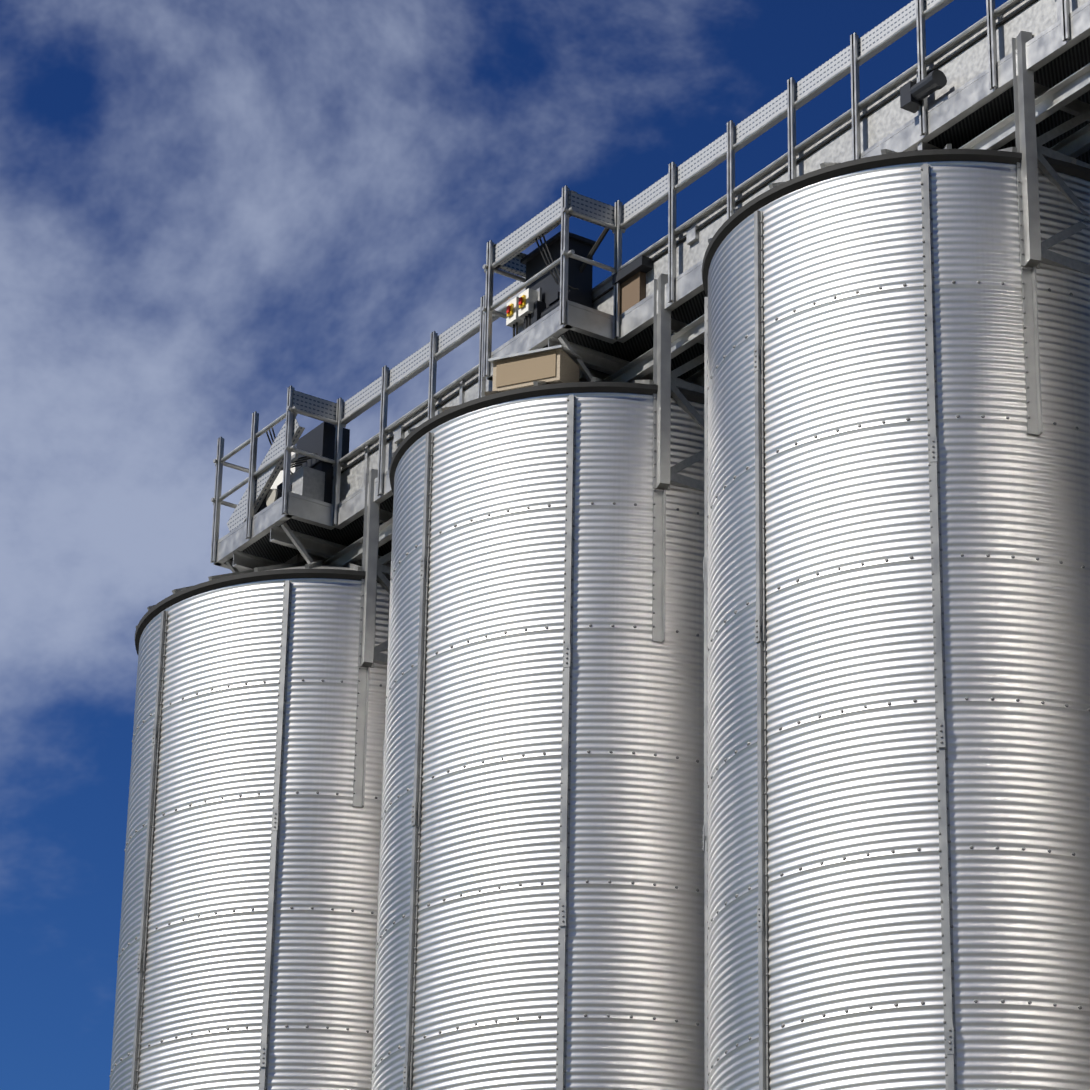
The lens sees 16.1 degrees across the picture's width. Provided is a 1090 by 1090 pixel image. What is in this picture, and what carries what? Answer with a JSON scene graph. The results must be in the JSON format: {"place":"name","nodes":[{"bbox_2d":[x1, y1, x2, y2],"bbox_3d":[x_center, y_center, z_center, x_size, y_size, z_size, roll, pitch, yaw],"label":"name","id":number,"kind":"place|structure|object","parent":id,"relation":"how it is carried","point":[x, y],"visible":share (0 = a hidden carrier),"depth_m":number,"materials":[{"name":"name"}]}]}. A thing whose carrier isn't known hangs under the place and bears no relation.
{"place":"outdoors","nodes":[
{"label":"outdoors","id":0,"kind":"place"},
{"bbox_2d":[109,578,389,1089],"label":"silo","id":1,"kind":"object","parent":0,"point":[204,972],"visible":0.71,"depth_m":37.99,"materials":[{"name":"silver metal"}]},
{"bbox_2d":[109,560,390,1089],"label":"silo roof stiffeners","id":2,"kind":"structure","parent":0,"point":[316,569],"depth_m":38.55,"materials":[{"name":"grey metal"}]},
{"bbox_2d":[353,469,390,807],"bbox_3d":[-1.271,1.058,38.978,1.353,3.640,0.167,17,-29,-30],"label":"support frame","id":3,"kind":"object","parent":2,"relation":"attached to","point":[369,653],"visible":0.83,"depth_m":38.69,"materials":[{"name":"silver metal"}]},
{"bbox_2d":[0,0,1007,1089],"label":"sky","id":4,"kind":"structure","parent":0,"point":[210,210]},
{"bbox_2d":[372,393,704,1089],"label":"silo","id":5,"kind":"object","parent":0,"point":[486,956],"visible":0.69,"depth_m":33.88,"materials":[{"name":"silver metal"}]},
{"bbox_2d":[708,161,1089,1089],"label":"silo","id":6,"kind":"object","parent":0,"point":[856,933],"visible":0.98,"depth_m":29.83,"materials":[{"name":"silver metal"}]},
{"bbox_3d":[3.906,13.664,24.360,8.800,0.300,31.242,17,-29,-30],"label":"concrete slab","id":7,"kind":"object","parent":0,"visible":0},
{"bbox_2d":[371,377,703,1089],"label":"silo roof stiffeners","id":8,"kind":"structure","parent":7,"relation":"on","point":[543,388],"depth_m":34.40,"materials":[{"name":"grey metal"}]},
{"bbox_2d":[488,345,582,391],"bbox_3d":[-0.090,-1.583,35.759,0.740,0.431,0.495,-10,-27,22],"label":"box","id":9,"kind":"object","parent":8,"relation":"on","point":[553,364],"visible":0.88,"depth_m":35.57,"materials":[{"name":"metal"}]},
{"bbox_2d":[213,0,1089,572],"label":"catwalk deck","id":10,"kind":"structure","parent":8,"relation":"on","point":[975,114],"depth_m":35.74,"materials":[{"name":"metal"}]},
{"bbox_2d":[227,0,953,531],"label":"cable tray","id":11,"kind":"object","parent":10,"relation":"on","point":[685,170],"visible":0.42,"depth_m":36.49,"materials":[{"name":"grey metal"}]},
{"bbox_2d":[210,0,1069,562],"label":"handrail","id":12,"kind":"object","parent":10,"relation":"on","point":[488,312],"visible":0.65,"depth_m":36.20,"materials":[{"name":"metal"}]},
{"bbox_2d":[255,0,1088,563],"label":"conveyor drives","id":13,"kind":"structure","parent":10,"relation":"on","point":[949,70],"depth_m":35.86,"materials":[{"name":"metal"}]},
{"bbox_2d":[652,273,703,641],"bbox_3d":[1.571,-0.666,35.135,1.353,3.640,0.167,17,-29,-30],"label":"support frame","id":14,"kind":"object","parent":8,"relation":"attached to","point":[669,384],"visible":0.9,"depth_m":34.90,"materials":[{"name":"silver metal"}]},
{"bbox_2d":[701,144,1089,1089],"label":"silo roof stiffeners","id":15,"kind":"structure","parent":7,"relation":"on","point":[885,158],"depth_m":30.50,"materials":[{"name":"grey metal"}]},
{"bbox_2d":[1012,31,1089,434],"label":"support frame","id":16,"kind":"object","parent":15,"relation":"attached to","point":[1034,252],"visible":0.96,"depth_m":31.09,"materials":[{"name":"silver metal"}]}
]}

